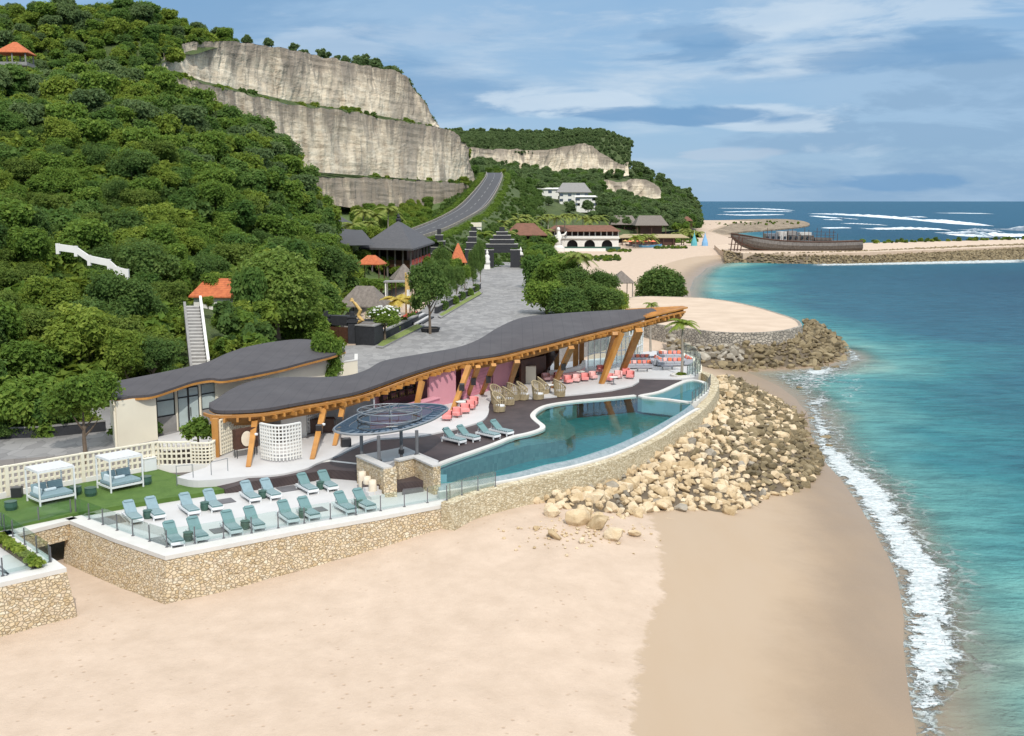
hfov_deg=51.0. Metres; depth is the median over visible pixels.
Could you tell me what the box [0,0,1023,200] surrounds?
sky
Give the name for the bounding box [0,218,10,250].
hillside tree
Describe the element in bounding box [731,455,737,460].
boulder
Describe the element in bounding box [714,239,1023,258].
breakwater
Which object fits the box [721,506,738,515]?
boulder
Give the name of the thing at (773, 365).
armour rock
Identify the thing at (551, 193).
white hotel
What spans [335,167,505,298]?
valley scrub
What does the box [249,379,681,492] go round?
pool deck
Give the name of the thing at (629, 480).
boulder
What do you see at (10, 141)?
hillside tree
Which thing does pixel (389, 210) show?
coconut palm
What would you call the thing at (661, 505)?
boulder
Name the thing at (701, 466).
boulder
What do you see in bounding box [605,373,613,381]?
armchair
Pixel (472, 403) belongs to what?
armchair
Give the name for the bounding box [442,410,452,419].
armchair
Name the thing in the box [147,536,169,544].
floor slab
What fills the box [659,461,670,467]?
boulder
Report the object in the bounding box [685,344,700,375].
glass railing
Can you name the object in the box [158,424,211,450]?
entrance paving
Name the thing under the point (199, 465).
curved planter wall
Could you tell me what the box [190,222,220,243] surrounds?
hillside tree
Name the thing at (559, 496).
boulder
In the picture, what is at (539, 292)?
beach tree
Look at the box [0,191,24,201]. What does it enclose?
hillside tree
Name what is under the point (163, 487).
lawn grass
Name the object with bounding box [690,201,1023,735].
sea water
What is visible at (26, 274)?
hillside tree
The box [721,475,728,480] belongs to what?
boulder
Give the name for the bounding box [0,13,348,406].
undergrowth
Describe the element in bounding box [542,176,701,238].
slope
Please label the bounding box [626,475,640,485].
boulder
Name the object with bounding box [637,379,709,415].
plunge pool
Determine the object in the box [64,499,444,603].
retaining wall
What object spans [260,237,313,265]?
hillside tree
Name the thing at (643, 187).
cliff
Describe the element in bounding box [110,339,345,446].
cream building
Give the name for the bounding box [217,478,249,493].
deck ramp
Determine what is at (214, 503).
sun lounger
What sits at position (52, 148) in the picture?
hillside tree
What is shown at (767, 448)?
boulder
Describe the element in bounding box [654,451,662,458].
boulder
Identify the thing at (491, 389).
rattan chair
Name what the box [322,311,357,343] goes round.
compound gate
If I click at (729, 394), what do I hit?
boulder
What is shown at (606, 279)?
beach tree
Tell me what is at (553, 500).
boulder
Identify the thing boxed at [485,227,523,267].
temple gate
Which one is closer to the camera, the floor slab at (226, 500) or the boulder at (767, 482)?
the floor slab at (226, 500)
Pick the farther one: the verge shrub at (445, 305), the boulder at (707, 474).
the verge shrub at (445, 305)
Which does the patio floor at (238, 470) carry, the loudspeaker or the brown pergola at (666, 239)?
the loudspeaker
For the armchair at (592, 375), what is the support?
on the patio floor at (238, 470)
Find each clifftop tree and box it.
[240,34,252,42]
[262,37,274,46]
[288,42,299,50]
[315,48,326,57]
[341,55,351,61]
[351,56,364,64]
[352,53,371,66]
[369,57,383,68]
[392,65,403,73]
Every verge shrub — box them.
[440,299,448,309]
[450,295,459,303]
[458,291,465,299]
[466,287,473,295]
[472,284,479,291]
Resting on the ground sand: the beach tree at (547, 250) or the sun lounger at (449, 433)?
the beach tree at (547, 250)
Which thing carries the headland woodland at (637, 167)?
on the headland
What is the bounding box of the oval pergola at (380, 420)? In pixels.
[332,403,448,460]
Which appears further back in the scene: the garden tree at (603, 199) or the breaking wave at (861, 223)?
the breaking wave at (861, 223)
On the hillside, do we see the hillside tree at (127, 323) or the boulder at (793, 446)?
the hillside tree at (127, 323)
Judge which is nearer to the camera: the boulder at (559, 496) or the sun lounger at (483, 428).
the boulder at (559, 496)
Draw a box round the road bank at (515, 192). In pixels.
[428,173,545,262]
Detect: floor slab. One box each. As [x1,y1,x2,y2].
[93,515,125,524]
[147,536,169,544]
[209,527,227,533]
[218,498,235,503]
[276,485,300,491]
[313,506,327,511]
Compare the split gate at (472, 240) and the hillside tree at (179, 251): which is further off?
the split gate at (472, 240)
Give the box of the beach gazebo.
[616,271,633,296]
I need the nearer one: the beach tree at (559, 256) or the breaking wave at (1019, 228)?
the beach tree at (559, 256)
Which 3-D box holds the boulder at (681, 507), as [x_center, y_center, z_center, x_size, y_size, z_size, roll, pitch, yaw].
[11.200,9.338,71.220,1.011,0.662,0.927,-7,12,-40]
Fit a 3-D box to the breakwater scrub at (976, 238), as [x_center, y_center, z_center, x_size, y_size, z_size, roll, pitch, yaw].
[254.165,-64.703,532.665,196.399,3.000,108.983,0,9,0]
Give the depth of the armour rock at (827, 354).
149.98 m
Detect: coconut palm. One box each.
[342,222,366,228]
[351,209,374,222]
[360,221,379,226]
[364,213,386,222]
[374,206,405,226]
[476,231,492,236]
[497,220,512,224]
[509,218,527,224]
[518,214,532,219]
[525,220,540,226]
[533,216,547,221]
[542,214,555,228]
[542,229,553,235]
[549,215,564,232]
[558,213,572,236]
[568,214,579,223]
[576,215,592,224]
[582,216,600,224]
[593,215,609,224]
[627,235,644,247]
[633,234,649,244]
[640,234,659,244]
[679,228,691,234]
[682,230,698,237]
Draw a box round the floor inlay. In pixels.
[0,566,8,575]
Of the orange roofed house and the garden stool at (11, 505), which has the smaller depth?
the garden stool at (11, 505)
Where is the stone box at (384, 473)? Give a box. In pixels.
[356,446,440,496]
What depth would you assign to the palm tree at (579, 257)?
200.00 m
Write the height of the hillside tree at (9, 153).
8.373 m
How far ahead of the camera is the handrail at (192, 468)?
67.32 m
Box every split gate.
[431,229,447,253]
[465,227,476,264]
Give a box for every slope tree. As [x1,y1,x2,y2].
[166,305,183,318]
[173,332,186,346]
[202,296,214,308]
[207,336,223,359]
[209,314,218,329]
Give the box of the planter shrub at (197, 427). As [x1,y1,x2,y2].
[179,415,211,449]
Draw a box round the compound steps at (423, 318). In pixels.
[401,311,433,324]
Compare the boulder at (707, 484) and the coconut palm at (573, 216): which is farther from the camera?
the coconut palm at (573, 216)
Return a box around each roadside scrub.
[410,172,484,227]
[427,172,544,267]
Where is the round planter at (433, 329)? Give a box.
[420,326,439,332]
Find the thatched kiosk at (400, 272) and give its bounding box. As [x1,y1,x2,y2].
[389,264,411,296]
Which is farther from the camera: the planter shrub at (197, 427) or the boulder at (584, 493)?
the planter shrub at (197, 427)
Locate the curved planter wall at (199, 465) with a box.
[191,440,215,471]
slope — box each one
[339,201,448,314]
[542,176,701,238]
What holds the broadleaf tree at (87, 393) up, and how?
on the plaza paving at (497, 303)
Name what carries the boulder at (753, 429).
on the rock bank at (778, 489)
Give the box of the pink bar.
[400,396,440,407]
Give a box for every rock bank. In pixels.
[545,398,809,512]
[666,328,843,369]
[724,251,1019,263]
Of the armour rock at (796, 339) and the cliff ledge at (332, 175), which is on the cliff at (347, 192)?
the cliff ledge at (332, 175)
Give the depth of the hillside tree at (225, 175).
173.39 m
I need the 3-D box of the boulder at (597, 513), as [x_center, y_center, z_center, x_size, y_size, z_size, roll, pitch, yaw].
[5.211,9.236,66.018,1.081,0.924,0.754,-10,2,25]
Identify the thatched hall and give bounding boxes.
[609,215,636,239]
[631,215,668,233]
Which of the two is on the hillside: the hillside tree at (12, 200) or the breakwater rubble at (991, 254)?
the hillside tree at (12, 200)
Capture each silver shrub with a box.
[106,426,112,435]
[157,421,163,433]
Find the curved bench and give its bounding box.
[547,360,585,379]
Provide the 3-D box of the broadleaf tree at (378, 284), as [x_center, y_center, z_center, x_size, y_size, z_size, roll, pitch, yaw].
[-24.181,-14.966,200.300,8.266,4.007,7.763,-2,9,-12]
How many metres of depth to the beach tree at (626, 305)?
171.68 m
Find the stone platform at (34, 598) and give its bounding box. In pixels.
[0,530,76,636]
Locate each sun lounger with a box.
[121,499,143,525]
[143,495,165,521]
[161,519,184,547]
[177,492,200,515]
[185,515,209,543]
[202,488,223,512]
[219,509,242,536]
[239,480,261,503]
[242,505,265,531]
[258,477,281,500]
[275,499,299,525]
[295,472,318,494]
[296,495,320,520]
[317,469,338,491]
[332,490,357,515]
[351,487,376,511]
[441,427,466,444]
[455,424,480,442]
[475,422,500,439]
[488,419,513,436]
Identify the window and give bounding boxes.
[156,392,175,417]
[201,382,214,409]
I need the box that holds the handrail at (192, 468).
[176,458,227,483]
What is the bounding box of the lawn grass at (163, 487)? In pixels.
[0,469,223,530]
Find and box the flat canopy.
[383,280,410,308]
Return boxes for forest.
[0,0,341,248]
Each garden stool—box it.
[4,499,17,510]
[69,485,81,495]
[84,486,96,496]
[140,475,151,484]
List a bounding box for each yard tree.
[0,419,21,437]
[17,417,56,437]
[73,411,102,421]
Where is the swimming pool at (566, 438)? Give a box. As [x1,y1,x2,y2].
[437,395,699,498]
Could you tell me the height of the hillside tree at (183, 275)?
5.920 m
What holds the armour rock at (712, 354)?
on the rock bank at (777, 357)
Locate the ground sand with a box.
[0,220,997,735]
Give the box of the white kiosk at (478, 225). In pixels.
[471,223,481,229]
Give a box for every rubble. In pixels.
[533,375,818,543]
[588,375,768,507]
[665,336,744,360]
[666,318,849,369]
[722,243,1023,263]
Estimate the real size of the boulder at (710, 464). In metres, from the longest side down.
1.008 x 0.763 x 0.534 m
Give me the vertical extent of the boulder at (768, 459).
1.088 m
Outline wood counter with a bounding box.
[308,417,334,433]
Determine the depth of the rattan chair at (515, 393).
93.59 m
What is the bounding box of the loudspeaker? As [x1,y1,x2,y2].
[340,437,350,446]
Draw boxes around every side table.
[143,509,151,518]
[183,531,192,541]
[200,501,208,510]
[240,519,249,529]
[258,489,266,498]
[298,508,306,518]
[316,481,323,489]
[354,499,362,508]
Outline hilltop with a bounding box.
[10,28,219,67]
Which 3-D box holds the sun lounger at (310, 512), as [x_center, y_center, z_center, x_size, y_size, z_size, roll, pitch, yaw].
[-11.662,8.000,61.425,0.726,1.027,2.000,-6,11,-33]
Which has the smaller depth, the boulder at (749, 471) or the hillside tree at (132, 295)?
the boulder at (749, 471)
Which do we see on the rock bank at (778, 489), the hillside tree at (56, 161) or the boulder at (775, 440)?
the boulder at (775, 440)
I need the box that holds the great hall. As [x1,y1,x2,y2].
[358,213,434,276]
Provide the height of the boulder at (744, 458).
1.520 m
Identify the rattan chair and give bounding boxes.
[490,384,501,403]
[492,391,505,412]
[502,386,514,404]
[506,382,519,400]
[516,381,528,399]
[531,380,544,399]
[537,376,549,393]
[553,379,565,396]
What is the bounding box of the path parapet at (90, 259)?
[55,243,129,277]
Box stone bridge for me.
[2,516,76,547]
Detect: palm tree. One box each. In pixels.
[380,294,411,321]
[560,252,597,267]
[643,302,657,351]
[664,318,700,371]
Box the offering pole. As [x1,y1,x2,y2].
[405,273,409,313]
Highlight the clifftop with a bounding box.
[469,134,630,165]
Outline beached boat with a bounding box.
[639,245,655,247]
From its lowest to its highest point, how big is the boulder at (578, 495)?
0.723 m
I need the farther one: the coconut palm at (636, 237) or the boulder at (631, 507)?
the coconut palm at (636, 237)
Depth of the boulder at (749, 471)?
80.31 m
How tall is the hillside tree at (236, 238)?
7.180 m
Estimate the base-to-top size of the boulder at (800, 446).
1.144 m
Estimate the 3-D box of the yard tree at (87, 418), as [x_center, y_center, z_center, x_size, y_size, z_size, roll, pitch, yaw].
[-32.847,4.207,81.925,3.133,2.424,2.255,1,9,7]
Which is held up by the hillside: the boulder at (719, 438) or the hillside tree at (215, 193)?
the hillside tree at (215, 193)
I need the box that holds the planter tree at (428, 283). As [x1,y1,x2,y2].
[405,257,450,333]
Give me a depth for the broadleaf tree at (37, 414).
79.52 m
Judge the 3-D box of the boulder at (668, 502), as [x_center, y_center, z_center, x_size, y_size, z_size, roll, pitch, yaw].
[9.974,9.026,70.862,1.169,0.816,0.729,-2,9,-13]
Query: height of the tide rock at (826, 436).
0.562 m
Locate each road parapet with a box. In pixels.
[412,172,486,228]
[423,172,502,236]
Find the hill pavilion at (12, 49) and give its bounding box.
[0,42,35,67]
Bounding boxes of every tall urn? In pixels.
[358,471,365,487]
[363,476,370,484]
[369,479,376,491]
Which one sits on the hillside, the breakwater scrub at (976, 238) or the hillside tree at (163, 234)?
the hillside tree at (163, 234)
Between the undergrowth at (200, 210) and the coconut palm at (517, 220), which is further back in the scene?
the coconut palm at (517, 220)
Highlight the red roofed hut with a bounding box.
[684,216,692,230]
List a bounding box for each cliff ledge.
[175,76,471,170]
[318,172,468,185]
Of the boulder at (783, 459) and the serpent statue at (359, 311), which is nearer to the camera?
the boulder at (783, 459)
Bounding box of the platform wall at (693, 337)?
[629,296,802,345]
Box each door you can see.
[177,387,188,426]
[188,385,199,421]
[329,327,338,336]
[339,327,347,342]
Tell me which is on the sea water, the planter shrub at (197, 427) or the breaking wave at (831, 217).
the breaking wave at (831, 217)
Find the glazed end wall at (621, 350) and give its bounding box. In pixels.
[587,321,643,367]
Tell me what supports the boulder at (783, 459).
on the rock bank at (778, 489)
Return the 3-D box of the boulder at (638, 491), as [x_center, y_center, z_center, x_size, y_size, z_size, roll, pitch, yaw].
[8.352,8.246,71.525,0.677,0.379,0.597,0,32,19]
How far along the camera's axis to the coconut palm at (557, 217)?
440.83 m
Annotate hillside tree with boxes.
[0,104,13,130]
[0,131,14,137]
[0,137,17,147]
[0,140,16,150]
[0,143,23,167]
[0,157,41,183]
[0,169,14,189]
[0,184,28,203]
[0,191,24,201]
[0,195,10,207]
[0,200,35,240]
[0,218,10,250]
[0,247,15,268]
[0,260,12,269]
[0,266,22,289]
[0,289,23,316]
[0,299,26,341]
[0,316,7,358]
[0,338,67,385]
[0,359,7,382]
[1,197,21,202]
[1,266,43,283]
[2,111,31,131]
[2,226,60,262]
[14,125,37,138]
[14,260,45,273]
[16,275,82,313]
[16,335,40,344]
[17,302,48,315]
[17,305,58,341]
[21,137,42,148]
[24,174,57,195]
[24,204,60,241]
[25,191,40,203]
[27,150,46,155]
[29,191,75,210]
[30,123,47,140]
[31,152,75,172]
[37,166,85,193]
[38,116,81,143]
[41,300,115,364]
[42,205,80,232]
[45,136,72,148]
[45,143,73,156]
[51,216,115,261]
[52,240,79,265]
[55,192,73,202]
[67,118,88,141]
[67,152,90,167]
[68,295,128,317]
[70,186,102,202]
[70,198,103,215]
[73,143,87,149]
[73,242,115,270]
[74,212,103,220]
[80,141,111,164]
[80,164,104,176]
[81,265,159,315]
[82,179,100,188]
[83,268,113,280]
[92,313,149,358]
[98,200,114,215]
[99,145,121,151]
[99,194,107,204]
[100,153,119,165]
[100,175,129,206]
[101,165,120,177]
[101,206,148,232]
[102,139,120,146]
[103,147,159,179]
[109,149,116,155]
[110,236,136,247]
[111,225,148,245]
[112,238,182,280]
[114,237,167,254]
[116,147,159,161]
[118,140,149,151]
[118,206,138,212]
[120,187,160,208]
[126,176,162,205]
[128,314,155,330]
[130,205,173,225]
[132,271,161,288]
[133,332,184,375]
[135,290,168,316]
[139,139,180,162]
[140,163,181,189]
[140,222,181,245]
[142,218,171,230]
[148,202,180,227]
[149,278,188,307]
[159,159,170,168]
[160,259,195,294]
[162,243,187,259]
[166,194,196,208]
[167,169,191,189]
[170,164,194,178]
[172,227,205,254]
[175,187,201,199]
[176,216,196,228]
[183,227,214,254]
[189,250,231,288]
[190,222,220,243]
[191,252,229,262]
[192,170,203,176]
[194,167,236,185]
[195,271,232,286]
[196,179,246,210]
[196,244,218,254]
[210,210,238,227]
[210,240,254,271]
[214,197,257,231]
[220,231,261,248]
[245,196,263,214]
[250,213,267,233]
[251,229,272,243]
[251,244,272,253]
[254,213,299,238]
[259,247,273,253]
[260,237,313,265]
[261,236,284,244]
[267,235,300,245]
[292,234,312,243]
[299,312,330,338]
[307,238,348,278]
[308,244,326,265]
[314,275,341,312]
[319,311,340,326]
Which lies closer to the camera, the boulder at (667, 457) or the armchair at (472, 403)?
the boulder at (667, 457)
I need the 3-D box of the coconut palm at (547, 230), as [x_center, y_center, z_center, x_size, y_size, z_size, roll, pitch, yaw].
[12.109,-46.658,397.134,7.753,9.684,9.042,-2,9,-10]
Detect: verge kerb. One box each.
[376,323,423,348]
[438,289,482,318]
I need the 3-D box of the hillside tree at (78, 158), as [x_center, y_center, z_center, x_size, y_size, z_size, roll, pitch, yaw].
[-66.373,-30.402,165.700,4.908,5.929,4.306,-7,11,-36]
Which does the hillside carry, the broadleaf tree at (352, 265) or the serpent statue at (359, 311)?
the broadleaf tree at (352, 265)
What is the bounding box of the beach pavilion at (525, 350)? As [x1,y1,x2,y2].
[203,306,687,466]
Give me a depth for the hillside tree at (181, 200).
161.30 m
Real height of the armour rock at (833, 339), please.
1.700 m
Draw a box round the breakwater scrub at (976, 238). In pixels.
[860,236,1023,243]
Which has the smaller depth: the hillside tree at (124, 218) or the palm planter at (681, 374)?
the palm planter at (681, 374)
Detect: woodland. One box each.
[422,156,704,255]
[449,126,633,146]
[628,160,702,208]
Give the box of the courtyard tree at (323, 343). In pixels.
[310,330,344,376]
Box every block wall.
[0,441,159,498]
[155,441,191,472]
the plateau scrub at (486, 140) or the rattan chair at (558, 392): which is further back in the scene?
the plateau scrub at (486, 140)
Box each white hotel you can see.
[538,188,558,198]
[556,183,591,207]
[574,195,595,211]
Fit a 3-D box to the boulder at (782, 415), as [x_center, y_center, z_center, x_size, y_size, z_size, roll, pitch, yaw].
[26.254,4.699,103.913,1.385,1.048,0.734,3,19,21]
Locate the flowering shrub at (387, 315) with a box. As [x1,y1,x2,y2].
[365,305,402,339]
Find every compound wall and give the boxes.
[355,323,382,345]
[383,315,418,339]
[434,283,480,313]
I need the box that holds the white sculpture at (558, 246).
[554,227,566,251]
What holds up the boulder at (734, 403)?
on the rock bank at (778, 489)
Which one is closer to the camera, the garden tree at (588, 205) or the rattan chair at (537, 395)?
the rattan chair at (537, 395)
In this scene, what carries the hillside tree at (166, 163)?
on the hillside
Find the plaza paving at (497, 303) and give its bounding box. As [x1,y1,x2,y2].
[0,262,608,491]
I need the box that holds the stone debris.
[498,518,660,556]
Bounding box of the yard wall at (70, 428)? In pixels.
[0,419,105,438]
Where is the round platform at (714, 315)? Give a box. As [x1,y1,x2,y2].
[624,296,797,331]
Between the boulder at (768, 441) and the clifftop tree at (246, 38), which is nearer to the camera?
the boulder at (768, 441)
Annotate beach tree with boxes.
[520,249,542,263]
[520,252,546,286]
[521,279,565,313]
[529,244,557,258]
[530,258,582,284]
[545,285,598,313]
[547,251,575,262]
[556,266,599,289]
[583,280,627,310]
[590,268,622,288]
[611,288,629,309]
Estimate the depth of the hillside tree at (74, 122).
173.06 m
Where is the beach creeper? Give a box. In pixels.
[584,240,687,260]
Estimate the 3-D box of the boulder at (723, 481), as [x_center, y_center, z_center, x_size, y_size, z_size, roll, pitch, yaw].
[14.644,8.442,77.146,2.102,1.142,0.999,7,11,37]
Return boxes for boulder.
[533,497,540,503]
[544,504,560,517]
[547,498,555,503]
[548,529,561,539]
[552,486,563,496]
[553,503,561,509]
[554,492,563,501]
[565,499,593,526]
[568,505,586,510]
[569,496,579,503]
[571,481,581,493]
[572,492,583,500]
[582,491,591,500]
[586,492,603,502]
[586,515,607,529]
[591,511,603,517]
[592,489,605,500]
[595,500,603,509]
[604,527,622,541]
[605,480,618,487]
[605,488,613,494]
[606,501,618,512]
[614,490,622,494]
[617,507,624,512]
[619,485,627,490]
[620,482,632,490]
[621,478,637,489]
[621,499,629,505]
[622,490,629,496]
[625,505,638,510]
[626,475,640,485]
[627,468,633,476]
[627,501,638,506]
[628,530,640,536]
[632,508,642,517]
[633,488,641,495]
[633,495,641,503]
[638,506,646,513]
[641,470,653,474]
[642,473,658,483]
[642,501,670,518]
[646,462,657,468]
[648,485,657,489]
[653,487,667,496]
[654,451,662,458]
[654,501,667,509]
[656,462,666,471]
[656,499,671,507]
[659,454,675,461]
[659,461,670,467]
[662,482,674,489]
[664,446,673,451]
[664,479,675,485]
[665,469,673,476]
[667,484,675,497]
[673,466,684,472]
[674,503,687,511]
[677,437,688,444]
[678,460,693,469]
[678,484,689,492]
[682,444,693,451]
[682,474,690,479]
[685,479,695,484]
[685,500,696,507]
[686,495,693,501]
[687,472,698,477]
[687,504,695,510]
[688,437,695,444]
[689,447,698,456]
[694,464,705,470]
[698,423,710,428]
[698,438,709,445]
[698,505,707,509]
[700,475,712,490]
[700,495,710,504]
[701,470,711,477]
[703,417,713,425]
[705,448,716,456]
[708,460,713,467]
[708,496,716,503]
[710,444,722,451]
[711,427,719,434]
[712,414,718,420]
[712,472,720,478]
[715,435,725,441]
[715,484,727,492]
[717,414,728,419]
[718,479,728,487]
[719,384,728,388]
[719,471,729,477]
[720,429,726,435]
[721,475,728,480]
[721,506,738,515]
[722,499,730,505]
[725,391,733,397]
[726,418,735,425]
[726,487,733,494]
[727,411,735,417]
[728,435,735,440]
[728,485,736,492]
[729,480,738,486]
[729,492,736,499]
[730,401,741,408]
[730,450,740,455]
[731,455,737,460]
[734,426,742,430]
[738,454,748,464]
[741,482,750,490]
[742,417,752,421]
[742,469,752,474]
[742,501,751,508]
[743,438,751,442]
[743,450,762,457]
[747,414,755,419]
[748,426,758,435]
[750,463,758,470]
[750,470,761,475]
[756,429,765,435]
[759,461,765,468]
[759,488,765,495]
[760,439,770,443]
[760,457,772,462]
[760,478,773,484]
[761,398,768,404]
[762,445,770,451]
[766,462,777,468]
[768,449,775,455]
[771,438,779,444]
[771,470,779,478]
[777,412,787,418]
[777,442,784,448]
[777,449,785,454]
[779,428,791,437]
[780,456,787,462]
[782,481,790,487]
[789,424,796,429]
[789,444,798,453]
[790,476,799,484]
[792,467,799,472]
[793,415,802,421]
[795,443,804,450]
[800,481,810,487]
[802,464,817,473]
[805,469,811,475]
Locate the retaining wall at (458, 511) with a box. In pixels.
[441,371,719,530]
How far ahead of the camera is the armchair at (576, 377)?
102.77 m
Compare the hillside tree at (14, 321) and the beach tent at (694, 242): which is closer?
the hillside tree at (14, 321)
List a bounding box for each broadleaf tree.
[0,371,57,438]
[30,385,81,425]
[38,367,125,463]
[102,327,146,379]
[130,335,181,373]
[227,245,328,339]
[230,265,267,305]
[231,299,250,309]
[317,295,333,313]
[337,252,361,288]
[349,256,367,274]
[367,278,404,293]
[428,244,452,264]
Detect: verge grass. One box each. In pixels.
[378,324,422,345]
[439,291,481,315]
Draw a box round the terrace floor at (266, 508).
[86,475,446,547]
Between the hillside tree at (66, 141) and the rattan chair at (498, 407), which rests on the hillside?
the hillside tree at (66, 141)
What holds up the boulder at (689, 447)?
on the rock bank at (778, 489)
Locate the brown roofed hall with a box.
[510,223,546,239]
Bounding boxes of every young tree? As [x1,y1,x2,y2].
[432,257,452,270]
[441,263,456,299]
[449,257,462,266]
[452,264,465,293]
[462,265,470,290]
[467,244,479,283]
[476,239,485,281]
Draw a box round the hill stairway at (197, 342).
[183,296,209,365]
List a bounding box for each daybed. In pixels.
[24,460,75,506]
[95,449,143,492]
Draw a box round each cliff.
[159,41,438,126]
[176,78,474,181]
[316,177,468,207]
[468,143,628,175]
[604,179,660,198]
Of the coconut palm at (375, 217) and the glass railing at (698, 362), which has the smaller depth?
the glass railing at (698, 362)
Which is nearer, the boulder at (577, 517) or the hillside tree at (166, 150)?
the boulder at (577, 517)
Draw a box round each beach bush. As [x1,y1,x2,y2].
[634,265,687,296]
[680,287,688,296]
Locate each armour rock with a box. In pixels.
[667,346,675,350]
[699,353,710,360]
[707,351,715,357]
[716,345,724,349]
[716,359,727,365]
[725,353,733,359]
[727,363,735,368]
[730,348,738,356]
[733,360,741,368]
[742,340,749,345]
[745,347,753,354]
[752,354,767,360]
[755,347,764,353]
[763,349,770,355]
[768,362,776,367]
[786,363,793,368]
[792,337,799,343]
[795,358,805,362]
[798,340,805,347]
[802,343,810,348]
[808,358,816,365]
[823,352,834,357]
[824,345,835,352]
[830,336,836,343]
[832,342,844,346]
[834,357,847,360]
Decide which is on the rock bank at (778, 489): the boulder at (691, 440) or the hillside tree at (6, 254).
the boulder at (691, 440)
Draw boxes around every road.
[339,217,373,244]
[414,173,501,234]
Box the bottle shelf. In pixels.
[379,382,415,402]
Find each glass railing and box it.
[0,513,49,561]
[1,547,51,575]
[3,499,70,530]
[74,484,450,547]
[445,472,496,500]
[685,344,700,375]
[687,358,696,373]
[692,374,710,400]
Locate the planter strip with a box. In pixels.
[0,532,46,568]
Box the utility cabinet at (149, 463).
[140,456,156,471]
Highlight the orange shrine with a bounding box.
[452,243,466,265]
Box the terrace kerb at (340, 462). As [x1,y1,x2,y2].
[323,460,356,463]
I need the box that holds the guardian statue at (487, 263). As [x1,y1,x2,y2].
[484,250,489,268]
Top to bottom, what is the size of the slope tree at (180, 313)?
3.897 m
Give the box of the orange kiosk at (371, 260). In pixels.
[360,255,386,278]
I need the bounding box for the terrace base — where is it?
[661,350,701,379]
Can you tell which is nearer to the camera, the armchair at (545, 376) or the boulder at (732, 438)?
the boulder at (732, 438)
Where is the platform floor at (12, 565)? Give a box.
[0,547,38,576]
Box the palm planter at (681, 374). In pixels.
[670,372,690,377]
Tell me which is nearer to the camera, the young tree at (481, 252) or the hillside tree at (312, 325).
the hillside tree at (312, 325)
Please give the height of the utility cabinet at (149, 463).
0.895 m
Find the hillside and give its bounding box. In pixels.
[107,204,285,385]
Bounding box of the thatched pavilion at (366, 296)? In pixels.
[340,286,390,326]
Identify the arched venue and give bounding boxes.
[549,225,620,250]
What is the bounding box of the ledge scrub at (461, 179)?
[173,70,471,184]
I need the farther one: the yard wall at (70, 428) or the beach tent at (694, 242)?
the beach tent at (694, 242)
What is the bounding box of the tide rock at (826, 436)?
[819,435,831,438]
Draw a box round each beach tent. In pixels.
[691,230,696,245]
[702,234,707,245]
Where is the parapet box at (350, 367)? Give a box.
[342,354,357,375]
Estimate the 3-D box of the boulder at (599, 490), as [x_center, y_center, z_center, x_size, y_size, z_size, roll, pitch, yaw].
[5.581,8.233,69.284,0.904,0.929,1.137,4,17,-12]
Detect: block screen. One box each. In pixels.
[219,418,250,454]
[259,422,301,460]
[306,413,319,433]
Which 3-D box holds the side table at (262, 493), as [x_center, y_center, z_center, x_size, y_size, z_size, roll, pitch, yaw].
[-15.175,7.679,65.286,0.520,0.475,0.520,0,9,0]
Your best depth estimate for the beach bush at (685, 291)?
210.55 m
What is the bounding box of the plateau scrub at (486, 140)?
[453,127,632,165]
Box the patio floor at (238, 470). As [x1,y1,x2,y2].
[177,351,698,486]
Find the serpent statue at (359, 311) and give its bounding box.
[350,298,364,323]
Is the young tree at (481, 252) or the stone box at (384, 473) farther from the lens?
the young tree at (481, 252)
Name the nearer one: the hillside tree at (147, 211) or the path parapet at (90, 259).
the path parapet at (90, 259)
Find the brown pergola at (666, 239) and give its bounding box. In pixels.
[619,234,688,244]
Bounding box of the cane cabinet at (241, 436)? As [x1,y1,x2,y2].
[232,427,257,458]
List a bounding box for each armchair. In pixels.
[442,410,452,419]
[452,407,461,417]
[460,403,469,413]
[466,400,475,410]
[469,396,478,405]
[541,373,550,380]
[563,375,572,382]
[572,374,580,382]
[580,373,588,381]
[588,371,597,378]
[596,365,603,371]
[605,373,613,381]
[614,370,622,378]
[622,368,629,374]
[626,370,634,378]
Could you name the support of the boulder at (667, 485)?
on the rock bank at (778, 489)
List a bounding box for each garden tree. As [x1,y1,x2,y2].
[545,196,553,205]
[563,200,575,212]
[581,200,593,213]
[595,193,609,205]
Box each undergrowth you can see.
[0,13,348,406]
[140,299,280,367]
[463,220,703,263]
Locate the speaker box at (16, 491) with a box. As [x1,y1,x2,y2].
[10,486,23,497]
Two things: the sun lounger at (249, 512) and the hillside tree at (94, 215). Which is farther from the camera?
the hillside tree at (94, 215)
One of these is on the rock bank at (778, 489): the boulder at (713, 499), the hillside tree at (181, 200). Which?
the boulder at (713, 499)
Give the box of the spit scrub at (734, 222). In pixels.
[715,220,799,225]
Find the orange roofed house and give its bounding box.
[188,278,236,309]
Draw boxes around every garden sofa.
[624,354,650,359]
[627,360,652,367]
[648,355,662,365]
[656,358,680,366]
[657,351,680,357]
[679,354,692,365]
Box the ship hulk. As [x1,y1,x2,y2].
[728,228,862,250]
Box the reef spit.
[712,219,809,233]
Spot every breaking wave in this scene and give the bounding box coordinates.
[717,214,782,214]
[733,211,787,211]
[738,208,794,210]
[812,213,921,219]
[814,216,850,218]
[844,223,879,224]
[865,227,944,229]
[914,219,990,225]
[935,231,1023,236]
[947,234,1020,238]
[958,228,1000,231]
[997,226,1023,230]

